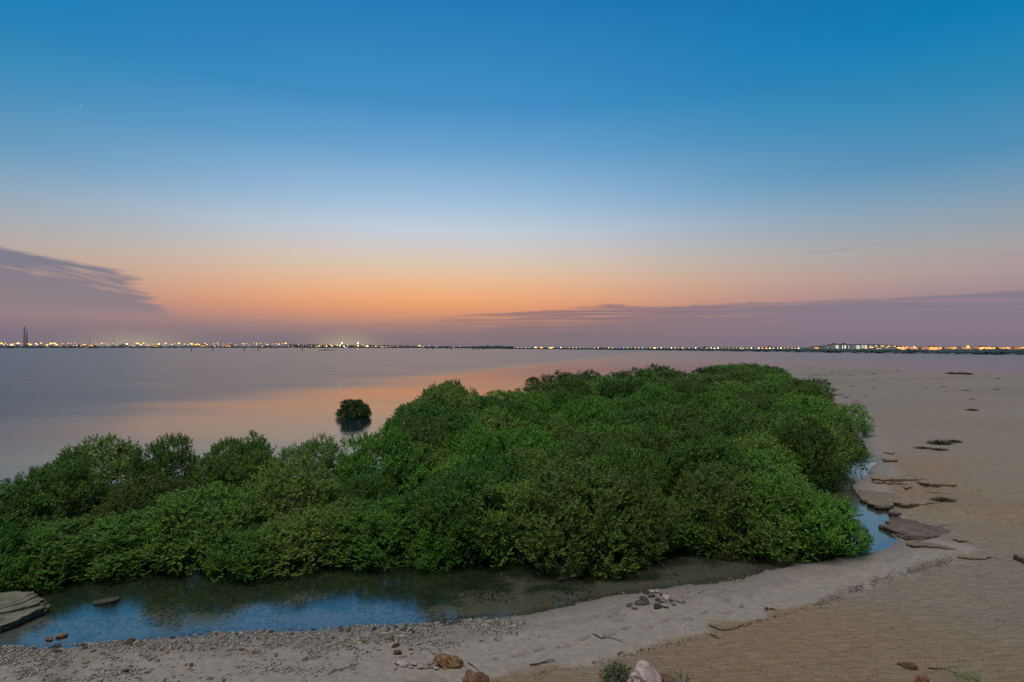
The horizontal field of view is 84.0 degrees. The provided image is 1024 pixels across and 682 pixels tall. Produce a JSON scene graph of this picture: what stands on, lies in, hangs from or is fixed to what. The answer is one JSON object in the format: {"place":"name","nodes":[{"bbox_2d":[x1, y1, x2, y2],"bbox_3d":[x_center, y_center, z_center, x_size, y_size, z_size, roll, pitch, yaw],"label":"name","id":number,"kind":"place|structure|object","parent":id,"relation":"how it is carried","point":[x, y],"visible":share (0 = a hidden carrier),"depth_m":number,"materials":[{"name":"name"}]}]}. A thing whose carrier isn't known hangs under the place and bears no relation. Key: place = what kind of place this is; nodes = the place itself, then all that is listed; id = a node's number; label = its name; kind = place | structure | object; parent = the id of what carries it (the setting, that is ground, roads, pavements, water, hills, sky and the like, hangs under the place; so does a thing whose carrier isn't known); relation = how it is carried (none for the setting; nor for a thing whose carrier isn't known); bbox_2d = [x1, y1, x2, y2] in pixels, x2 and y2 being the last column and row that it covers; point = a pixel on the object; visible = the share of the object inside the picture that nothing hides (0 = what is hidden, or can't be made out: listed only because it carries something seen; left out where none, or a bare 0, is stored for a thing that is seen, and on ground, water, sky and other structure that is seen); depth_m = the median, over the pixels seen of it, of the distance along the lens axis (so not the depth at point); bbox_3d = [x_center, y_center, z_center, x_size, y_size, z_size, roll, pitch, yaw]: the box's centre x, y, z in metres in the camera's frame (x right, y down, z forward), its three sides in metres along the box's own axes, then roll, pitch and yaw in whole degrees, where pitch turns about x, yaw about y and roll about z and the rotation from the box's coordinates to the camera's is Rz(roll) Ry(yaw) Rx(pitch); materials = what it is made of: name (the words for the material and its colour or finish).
{"place":"outdoors","nodes":[
{"label":"outdoors","id":0,"kind":"place"},
{"bbox_2d":[0,366,1023,681],"bbox_3d":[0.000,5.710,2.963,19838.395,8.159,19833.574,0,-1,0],"label":"ground","id":1,"kind":"structure","parent":0,"point":[980,464],"depth_m":14.18,"materials":[{"name":"sand"}]},
{"bbox_2d":[0,591,49,632],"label":"layered rock","id":2,"kind":"object","parent":1,"relation":"on","point":[17,608],"visible":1,"depth_m":13.76,"materials":[{"name":"stone"}]},
{"bbox_2d":[0,516,53,592],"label":"mangrove tree","id":3,"kind":"object","parent":1,"relation":"on","point":[15,532],"visible":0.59,"depth_m":15.37,"materials":[{"name":"green plant"}]},
{"bbox_2d":[0,476,65,536],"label":"mangrove tree","id":4,"kind":"object","parent":1,"relation":"on","point":[6,510],"visible":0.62,"depth_m":18.66,"materials":[{"name":"green plant"}]},
{"bbox_2d":[0,525,86,594],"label":"mangrove tree","id":5,"kind":"object","parent":1,"relation":"on","point":[57,577],"visible":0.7,"depth_m":15.46,"materials":[{"name":"green plant"}]},
{"bbox_2d":[9,448,116,530],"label":"mangrove tree","id":6,"kind":"object","parent":1,"relation":"on","point":[75,478],"visible":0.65,"depth_m":20.45,"materials":[{"name":"green plant"}]},
{"bbox_2d":[0,513,148,583],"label":"mangrove tree","id":7,"kind":"object","parent":1,"relation":"on","point":[77,523],"visible":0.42,"depth_m":16.48,"materials":[{"name":"green plant"}]},
{"bbox_2d":[29,433,152,510],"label":"mangrove tree","id":8,"kind":"object","parent":1,"relation":"on","point":[118,464],"visible":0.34,"depth_m":23.49,"materials":[{"name":"green plant"}]},
{"bbox_2d":[92,596,119,607],"bbox_3d":[-10.337,6.681,14.492,0.601,0.221,0.271,0,-1,-35],"label":"rock","id":9,"kind":"object","parent":1,"relation":"on","point":[107,602],"visible":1,"depth_m":14.43,"materials":[{"name":"stone"}]},
{"bbox_2d":[70,507,199,584],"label":"mangrove tree","id":10,"kind":"object","parent":1,"relation":"on","point":[136,564],"visible":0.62,"depth_m":16.56,"materials":[{"name":"green plant"}]},
{"bbox_2d":[83,468,211,545],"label":"mangrove tree","id":11,"kind":"object","parent":1,"relation":"on","point":[118,501],"visible":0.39,"depth_m":19.27,"materials":[{"name":"green plant"}]},
{"bbox_2d":[117,432,212,509],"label":"mangrove tree","id":12,"kind":"object","parent":1,"relation":"on","point":[175,460],"visible":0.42,"depth_m":21.89,"materials":[{"name":"green plant"}]},
{"bbox_2d":[131,481,269,580],"bbox_3d":[-9.710,5.697,17.930,4.042,2.594,3.835,0,-1,39],"label":"mangrove tree","id":13,"kind":"object","parent":1,"relation":"on","point":[205,510],"visible":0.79,"depth_m":17.08,"materials":[{"name":"green plant"}]},
{"bbox_2d":[182,437,289,522],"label":"mangrove tree","id":14,"kind":"object","parent":1,"relation":"on","point":[230,472],"visible":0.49,"depth_m":22.02,"materials":[{"name":"green plant"}]},
{"bbox_2d":[205,429,277,499],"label":"mangrove tree","id":15,"kind":"object","parent":1,"relation":"on","point":[259,442],"visible":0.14,"depth_m":25.45,"materials":[{"name":"green plant"}]},
{"bbox_2d":[196,522,296,586],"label":"mangrove tree","id":16,"kind":"object","parent":1,"relation":"on","point":[241,567],"visible":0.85,"depth_m":16.27,"materials":[{"name":"green plant"}]},
{"bbox_2d":[225,452,354,541],"bbox_3d":[-7.879,5.549,20.525,4.496,2.998,4.115,0,-1,-25],"label":"mangrove tree","id":17,"kind":"object","parent":1,"relation":"on","point":[307,486],"visible":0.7,"depth_m":19.80,"materials":[{"name":"green plant"}]},
{"bbox_2d":[240,506,357,578],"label":"mangrove tree","id":18,"kind":"object","parent":1,"relation":"on","point":[317,553],"visible":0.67,"depth_m":16.88,"materials":[{"name":"green plant"}]},
{"bbox_2d":[277,431,359,505],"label":"mangrove tree","id":19,"kind":"object","parent":1,"relation":"on","point":[328,451],"visible":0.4,"depth_m":23.60,"materials":[{"name":"green plant"}]},
{"bbox_2d":[287,493,408,566],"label":"mangrove tree","id":20,"kind":"object","parent":1,"relation":"on","point":[352,506],"visible":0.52,"depth_m":17.73,"materials":[{"name":"green plant"}]},
{"bbox_2d":[30,572,681,646],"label":"submerged pebbles","id":21,"kind":"object","parent":1,"relation":"on","point":[272,606],"visible":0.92,"depth_m":14.62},
{"bbox_2d":[336,470,395,513],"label":"mangrove tree","id":22,"kind":"object","parent":1,"relation":"on","point":[364,481],"visible":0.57,"depth_m":21.05,"materials":[{"name":"green plant"}]},
{"bbox_2d":[331,417,432,507],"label":"mangrove tree","id":23,"kind":"object","parent":1,"relation":"on","point":[388,444],"visible":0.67,"depth_m":23.09,"materials":[{"name":"green plant"}]},
{"bbox_2d":[0,572,766,681],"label":"pebbles","id":24,"kind":"object","parent":1,"relation":"on","point":[485,626],"visible":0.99,"depth_m":12.31,"materials":[{"name":"gravel"}]},
{"bbox_2d":[331,493,453,572],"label":"mangrove tree","id":25,"kind":"object","parent":1,"relation":"on","point":[376,515],"visible":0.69,"depth_m":17.34,"materials":[{"name":"green plant"}]},
{"bbox_2d":[384,441,463,493],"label":"mangrove tree","id":26,"kind":"object","parent":1,"relation":"on","point":[440,455],"visible":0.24,"depth_m":25.14,"materials":[{"name":"green plant"}]},
{"bbox_2d":[409,525,464,574],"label":"mangrove tree","id":27,"kind":"object","parent":1,"relation":"on","point":[433,561],"visible":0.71,"depth_m":16.89,"materials":[{"name":"green plant"}]},
{"bbox_2d":[432,653,463,669],"bbox_3d":[-1.283,6.437,11.346,0.671,0.380,0.388,0,-1,-6],"label":"rock","id":28,"kind":"object","parent":1,"relation":"on","point":[445,661],"visible":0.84,"depth_m":11.24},
{"bbox_2d":[8,462,898,588],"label":"tidal pool","id":29,"kind":"structure","parent":1,"relation":"on","point":[872,518],"depth_m":22.33,"materials":[{"name":"liquid"}]},
{"bbox_2d":[420,453,496,498],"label":"mangrove tree","id":30,"kind":"object","parent":1,"relation":"on","point":[456,460],"visible":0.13,"depth_m":23.62,"materials":[{"name":"green plant"}]},
{"bbox_2d":[395,464,521,567],"bbox_3d":[-1.659,5.509,18.540,4.311,3.048,4.308,0,-1,2],"label":"mangrove tree","id":31,"kind":"object","parent":1,"relation":"on","point":[438,506],"visible":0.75,"depth_m":17.47,"materials":[{"name":"green plant"}]},
{"bbox_2d":[438,422,511,468],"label":"mangrove tree","id":32,"kind":"object","parent":1,"relation":"on","point":[468,441],"visible":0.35,"depth_m":27.70,"materials":[{"name":"green plant"}]},
{"bbox_2d":[448,446,527,529],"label":"mangrove tree","id":33,"kind":"object","parent":1,"relation":"on","point":[505,473],"visible":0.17,"depth_m":20.81,"materials":[{"name":"green plant"}]},
{"bbox_2d":[458,477,567,569],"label":"mangrove tree","id":34,"kind":"object","parent":1,"relation":"on","point":[509,490],"visible":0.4,"depth_m":17.52,"materials":[{"name":"green plant"}]},
{"bbox_2d":[487,419,566,478],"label":"mangrove tree","id":35,"kind":"object","parent":1,"relation":"on","point":[536,441],"visible":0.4,"depth_m":27.42,"materials":[{"name":"green plant"}]},
{"bbox_2d":[496,443,573,497],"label":"mangrove tree","id":36,"kind":"object","parent":1,"relation":"on","point":[520,453],"visible":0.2,"depth_m":23.74,"materials":[{"name":"green plant"}]},
{"bbox_2d":[537,414,591,450],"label":"mangrove tree","id":37,"kind":"object","parent":1,"relation":"on","point":[562,424],"visible":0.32,"depth_m":29.70,"materials":[{"name":"green plant"}]},
{"bbox_2d":[521,439,626,537],"bbox_3d":[2.357,5.391,21.066,4.417,3.388,3.931,0,-1,-12],"label":"mangrove tree","id":38,"kind":"object","parent":1,"relation":"on","point":[582,453],"visible":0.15,"depth_m":20.91,"materials":[{"name":"green plant"}]},
{"bbox_2d":[503,455,646,582],"bbox_3d":[1.853,5.357,18.061,4.808,3.380,5.254,0,-1,16],"label":"mangrove tree","id":39,"kind":"object","parent":1,"relation":"on","point":[604,494],"visible":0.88,"depth_m":16.75,"materials":[{"name":"green plant"}]},
{"bbox_2d":[563,429,626,457],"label":"mangrove tree","id":40,"kind":"object","parent":1,"relation":"on","point":[593,440],"visible":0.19,"depth_m":26.97,"materials":[{"name":"green plant"}]},
{"bbox_2d":[576,421,650,459],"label":"mangrove tree","id":41,"kind":"object","parent":1,"relation":"on","point":[599,426],"visible":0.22,"depth_m":30.99,"materials":[{"name":"green plant"}]},
{"bbox_2d":[598,659,633,681],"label":"leafy shrub","id":42,"kind":"object","parent":1,"relation":"on","point":[614,673],"visible":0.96,"depth_m":10.60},
{"bbox_2d":[591,436,669,509],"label":"mangrove tree","id":43,"kind":"object","parent":1,"relation":"on","point":[630,454],"visible":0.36,"depth_m":21.52,"materials":[{"name":"green plant"}]},
{"bbox_2d":[580,467,684,571],"bbox_3d":[3.810,5.497,18.262,3.364,3.056,3.824,0,-1,13],"label":"mangrove tree","id":44,"kind":"object","parent":1,"relation":"on","point":[650,499],"visible":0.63,"depth_m":17.48,"materials":[{"name":"green plant"}]},
{"bbox_2d":[603,405,677,432],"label":"mangrove tree","id":45,"kind":"object","parent":1,"relation":"on","point":[642,413],"visible":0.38,"depth_m":38.92,"materials":[{"name":"green plant"}]},
{"bbox_2d":[601,416,686,499],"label":"mangrove tree","id":46,"kind":"object","parent":1,"relation":"on","point":[653,443],"visible":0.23,"depth_m":23.95,"materials":[{"name":"green plant"}]},
{"bbox_2d":[627,660,661,681],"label":"rock","id":47,"kind":"object","parent":1,"relation":"on","point":[645,671],"visible":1,"depth_m":10.31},
{"bbox_2d":[633,495,720,552],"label":"mangrove tree","id":48,"kind":"object","parent":1,"relation":"on","point":[688,540],"visible":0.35,"depth_m":18.23,"materials":[{"name":"green plant"}]},
{"bbox_2d":[654,401,708,432],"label":"mangrove tree","id":49,"kind":"object","parent":1,"relation":"on","point":[677,414],"visible":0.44,"depth_m":36.21,"materials":[{"name":"green plant"}]},
{"bbox_2d":[672,381,714,406],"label":"mangrove tree","id":50,"kind":"object","parent":1,"relation":"on","point":[695,387],"visible":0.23,"depth_m":53.38,"materials":[{"name":"green plant"}]},
{"bbox_2d":[646,422,756,490],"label":"mangrove tree","id":51,"kind":"object","parent":1,"relation":"on","point":[684,433],"visible":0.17,"depth_m":24.77,"materials":[{"name":"green plant"}]},
{"bbox_2d":[653,436,754,516],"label":"mangrove tree","id":52,"kind":"object","parent":1,"relation":"on","point":[681,460],"visible":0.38,"depth_m":22.22,"materials":[{"name":"green plant"}]},
{"bbox_2d":[680,373,738,385],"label":"mangrove tree","id":53,"kind":"object","parent":1,"relation":"on","point":[708,379],"visible":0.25,"depth_m":75.96,"materials":[{"name":"green plant"}]},
{"bbox_2d":[677,413,751,438],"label":"mangrove tree","id":54,"kind":"object","parent":1,"relation":"on","point":[732,430],"visible":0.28,"depth_m":31.06,"materials":[{"name":"green plant"}]},
{"bbox_2d":[669,459,780,562],"bbox_3d":[7.034,5.526,18.949,3.775,2.976,3.850,0,-1,24],"label":"mangrove tree","id":55,"kind":"object","parent":1,"relation":"on","point":[703,504],"visible":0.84,"depth_m":18.12,"materials":[{"name":"green plant"}]},
{"bbox_2d":[692,398,760,440],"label":"mangrove tree","id":56,"kind":"object","parent":1,"relation":"on","point":[734,413],"visible":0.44,"depth_m":33.62,"materials":[{"name":"green plant"}]},
{"bbox_2d":[718,380,760,400],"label":"mangrove tree","id":57,"kind":"object","parent":1,"relation":"on","point":[743,389],"visible":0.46,"depth_m":58.03,"materials":[{"name":"green plant"}]},
{"bbox_2d":[721,369,765,384],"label":"mangrove tree","id":58,"kind":"object","parent":1,"relation":"on","point":[741,374],"visible":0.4,"depth_m":85.58,"materials":[{"name":"green plant"}]},
{"bbox_2d":[535,556,952,674],"bbox_3d":[7.066,6.479,13.937,14.715,0.149,1.027,0,-1,-27],"label":"dry seaweed","id":59,"kind":"object","parent":1,"relation":"on","point":[839,596],"visible":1,"depth_m":14.58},
{"bbox_2d":[744,395,783,411],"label":"mangrove tree","id":60,"kind":"object","parent":1,"relation":"on","point":[764,405],"visible":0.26,"depth_m":48.31,"materials":[{"name":"green plant"}]},
{"bbox_2d":[734,431,800,485],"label":"mangrove tree","id":61,"kind":"object","parent":1,"relation":"on","point":[758,444],"visible":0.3,"depth_m":25.48,"materials":[{"name":"green plant"}]},
{"bbox_2d":[726,448,809,494],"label":"mangrove tree","id":62,"kind":"object","parent":1,"relation":"on","point":[760,463],"visible":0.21,"depth_m":22.86,"materials":[{"name":"green plant"}]},
{"bbox_2d":[742,377,793,397],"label":"mangrove tree","id":63,"kind":"object","parent":1,"relation":"on","point":[771,385],"visible":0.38,"depth_m":60.60,"materials":[{"name":"green plant"}]},
{"bbox_2d":[517,476,1023,681],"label":"sand clods","id":64,"kind":"object","parent":1,"relation":"on","point":[851,646],"visible":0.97,"depth_m":11.54,"materials":[{"name":"sand"}]},
{"bbox_2d":[714,468,835,564],"bbox_3d":[8.432,5.548,18.584,3.605,2.854,4.042,0,-1,-24],"label":"mangrove tree","id":65,"kind":"object","parent":1,"relation":"on","point":[776,485],"visible":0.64,"depth_m":17.72,"materials":[{"name":"green plant"}]},
{"bbox_2d":[769,390,833,414],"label":"mangrove tree","id":66,"kind":"object","parent":1,"relation":"on","point":[785,397],"visible":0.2,"depth_m":49.03,"materials":[{"name":"green plant"}]},
{"bbox_2d":[762,414,848,490],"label":"mangrove tree","id":67,"kind":"object","parent":1,"relation":"on","point":[819,443],"visible":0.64,"depth_m":26.08,"materials":[{"name":"green plant"}]},
{"bbox_2d":[773,382,837,406],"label":"mangrove tree","id":68,"kind":"object","parent":1,"relation":"on","point":[805,389],"visible":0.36,"depth_m":52.94,"materials":[{"name":"green plant"}]},
{"bbox_2d":[760,409,855,478],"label":"mangrove tree","id":69,"kind":"object","parent":1,"relation":"on","point":[796,417],"visible":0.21,"depth_m":28.71,"materials":[{"name":"green plant"}]},
{"bbox_2d":[754,477,870,560],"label":"mangrove tree","id":70,"kind":"object","parent":1,"relation":"on","point":[837,530],"visible":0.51,"depth_m":17.44,"materials":[{"name":"green plant"}]},
{"bbox_2d":[773,396,851,426],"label":"mangrove tree","id":71,"kind":"object","parent":1,"relation":"on","point":[815,407],"visible":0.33,"depth_m":45.38,"materials":[{"name":"green plant"}]},
{"bbox_2d":[801,505,874,556],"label":"mangrove tree","id":72,"kind":"object","parent":1,"relation":"on","point":[866,531],"visible":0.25,"depth_m":17.90,"materials":[{"name":"green plant"}]},
{"bbox_2d":[815,425,874,472],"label":"mangrove tree","id":73,"kind":"object","parent":1,"relation":"on","point":[857,454],"visible":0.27,"depth_m":29.31,"materials":[{"name":"green plant"}]},
{"bbox_2d":[820,403,875,437],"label":"mangrove tree","id":74,"kind":"object","parent":1,"relation":"on","point":[850,424],"visible":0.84,"depth_m":41.32,"materials":[{"name":"green plant"}]},
{"bbox_2d":[857,490,904,509],"bbox_3d":[15.968,7.000,24.697,1.873,0.910,5.049,-1,-1,41],"label":"rock ledge","id":75,"kind":"object","parent":1,"relation":"on","point":[876,500],"visible":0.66,"depth_m":23.80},
{"bbox_2d":[871,475,924,481],"bbox_3d":[18.738,6.944,27.754,3.262,0.915,1.346,0,-1,-17],"label":"rock ledge","id":76,"kind":"object","parent":1,"relation":"on","point":[883,478],"visible":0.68,"depth_m":27.13,"materials":[{"name":"stone"}]},
{"bbox_2d":[878,515,950,539],"bbox_3d":[15.084,6.936,20.707,2.340,0.808,4.951,-1,-1,45],"label":"rock ledge","id":77,"kind":"object","parent":1,"relation":"on","point":[910,529],"visible":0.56,"depth_m":19.89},
{"bbox_2d":[893,498,937,508],"bbox_3d":[16.584,6.883,23.469,2.528,0.828,1.162,0,-1,-30],"label":"rock ledge","id":78,"kind":"object","parent":1,"relation":"on","point":[906,503],"visible":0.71,"depth_m":22.93,"materials":[{"name":"stone"}]},
{"bbox_2d":[906,541,956,549],"bbox_3d":[13.799,6.783,18.450,1.885,0.477,0.886,0,-1,15],"label":"rock ledge","id":79,"kind":"object","parent":1,"relation":"on","point":[916,544],"visible":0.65,"depth_m":18.26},
{"bbox_2d":[0,348,1023,537],"bbox_3d":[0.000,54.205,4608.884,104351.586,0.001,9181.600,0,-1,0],"label":"sea","id":80,"kind":"structure","parent":0,"point":[54,400],"depth_m":106.84,"materials":[{"name":"grey liquid"}]},
{"bbox_2d":[335,399,372,418],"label":"mangrove tree","id":81,"kind":"object","parent":80,"relation":"in","point":[349,408],"visible":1,"depth_m":51.99,"materials":[{"name":"green plant"}]},
{"bbox_2d":[385,411,455,462],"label":"mangrove tree","id":82,"kind":"object","parent":80,"relation":"in","point":[420,434],"visible":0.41,"depth_m":28.53,"materials":[{"name":"green plant"}]},
{"bbox_2d":[385,401,480,453],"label":"mangrove tree","id":83,"kind":"object","parent":80,"relation":"in","point":[454,425],"visible":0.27,"depth_m":32.80,"materials":[{"name":"green plant"}]},
{"bbox_2d":[411,384,472,412],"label":"mangrove tree","id":84,"kind":"object","parent":80,"relation":"in","point":[444,397],"visible":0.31,"depth_m":43.10,"materials":[{"name":"green plant"}]},
{"bbox_2d":[427,380,479,405],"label":"mangrove tree","id":85,"kind":"object","parent":80,"relation":"in","point":[451,387],"visible":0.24,"depth_m":49.08,"materials":[{"name":"green plant"}]},
{"bbox_2d":[452,405,524,447],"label":"mangrove tree","id":86,"kind":"object","parent":80,"relation":"in","point":[496,418],"visible":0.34,"depth_m":36.26,"materials":[{"name":"green plant"}]},
{"bbox_2d":[457,395,527,427],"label":"mangrove tree","id":87,"kind":"object","parent":80,"relation":"in","point":[502,403],"visible":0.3,"depth_m":42.49,"materials":[{"name":"green plant"}]},
{"bbox_2d":[483,389,534,400],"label":"mangrove tree","id":88,"kind":"object","parent":80,"relation":"in","point":[500,394],"visible":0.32,"depth_m":54.19,"materials":[{"name":"green plant"}]},
{"bbox_2d":[508,410,556,430],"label":"mangrove tree","id":89,"kind":"object","parent":80,"relation":"in","point":[537,418],"visible":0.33,"depth_m":38.91,"materials":[{"name":"green plant"}]},
{"bbox_2d":[510,391,555,423],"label":"mangrove tree","id":90,"kind":"object","parent":80,"relation":"in","point":[538,405],"visible":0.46,"depth_m":44.87,"materials":[{"name":"green plant"}]},
{"bbox_2d":[514,380,573,395],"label":"mangrove tree","id":91,"kind":"object","parent":80,"relation":"in","point":[550,385],"visible":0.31,"depth_m":61.52,"materials":[{"name":"green plant"}]},
{"bbox_2d":[532,371,580,392],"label":"mangrove tree","id":92,"kind":"object","parent":80,"relation":"in","point":[549,377],"visible":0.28,"depth_m":73.64,"materials":[{"name":"green plant"}]},
{"bbox_2d":[542,387,587,414],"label":"mangrove tree","id":93,"kind":"object","parent":80,"relation":"in","point":[564,395],"visible":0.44,"depth_m":46.37,"materials":[{"name":"green plant"}]},
{"bbox_2d":[553,376,594,398],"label":"mangrove tree","id":94,"kind":"object","parent":80,"relation":"in","point":[567,382],"visible":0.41,"depth_m":58.35,"materials":[{"name":"green plant"}]},
{"bbox_2d":[559,394,623,441],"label":"mangrove tree","id":95,"kind":"object","parent":80,"relation":"in","point":[591,412],"visible":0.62,"depth_m":37.89,"materials":[{"name":"green plant"}]},
{"bbox_2d":[594,378,645,407],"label":"mangrove tree","id":96,"kind":"object","parent":80,"relation":"in","point":[619,388],"visible":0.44,"depth_m":56.74,"materials":[{"name":"green plant"}]},
{"bbox_2d":[607,394,652,419],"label":"mangrove tree","id":97,"kind":"object","parent":80,"relation":"in","point":[633,403],"visible":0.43,"depth_m":44.74,"materials":[{"name":"green plant"}]},
{"bbox_2d":[614,366,660,380],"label":"mangrove tree","id":98,"kind":"object","parent":80,"relation":"in","point":[640,372],"visible":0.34,"depth_m":85.52,"materials":[{"name":"green plant"}]},
{"bbox_2d":[629,383,676,408],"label":"mangrove tree","id":99,"kind":"object","parent":80,"relation":"in","point":[653,391],"visible":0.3,"depth_m":49.97,"materials":[{"name":"green plant"}]},
{"bbox_2d":[0,0,1023,346],"label":"sky","id":100,"kind":"structure","parent":0,"point":[456,173],"materials":[{"name":"blue"}]},
{"bbox_2d":[1,346,1023,354],"bbox_3d":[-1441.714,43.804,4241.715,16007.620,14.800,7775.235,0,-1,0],"label":"shore","id":101,"kind":"structure","parent":0,"point":[783,348],"depth_m":3276.25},
{"bbox_2d":[0,345,1023,353],"bbox_3d":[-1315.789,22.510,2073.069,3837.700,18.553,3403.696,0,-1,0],"label":"shoreline scrub","id":102,"kind":"object","parent":101,"relation":"on","point":[976,351],"visible":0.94,"depth_m":851.23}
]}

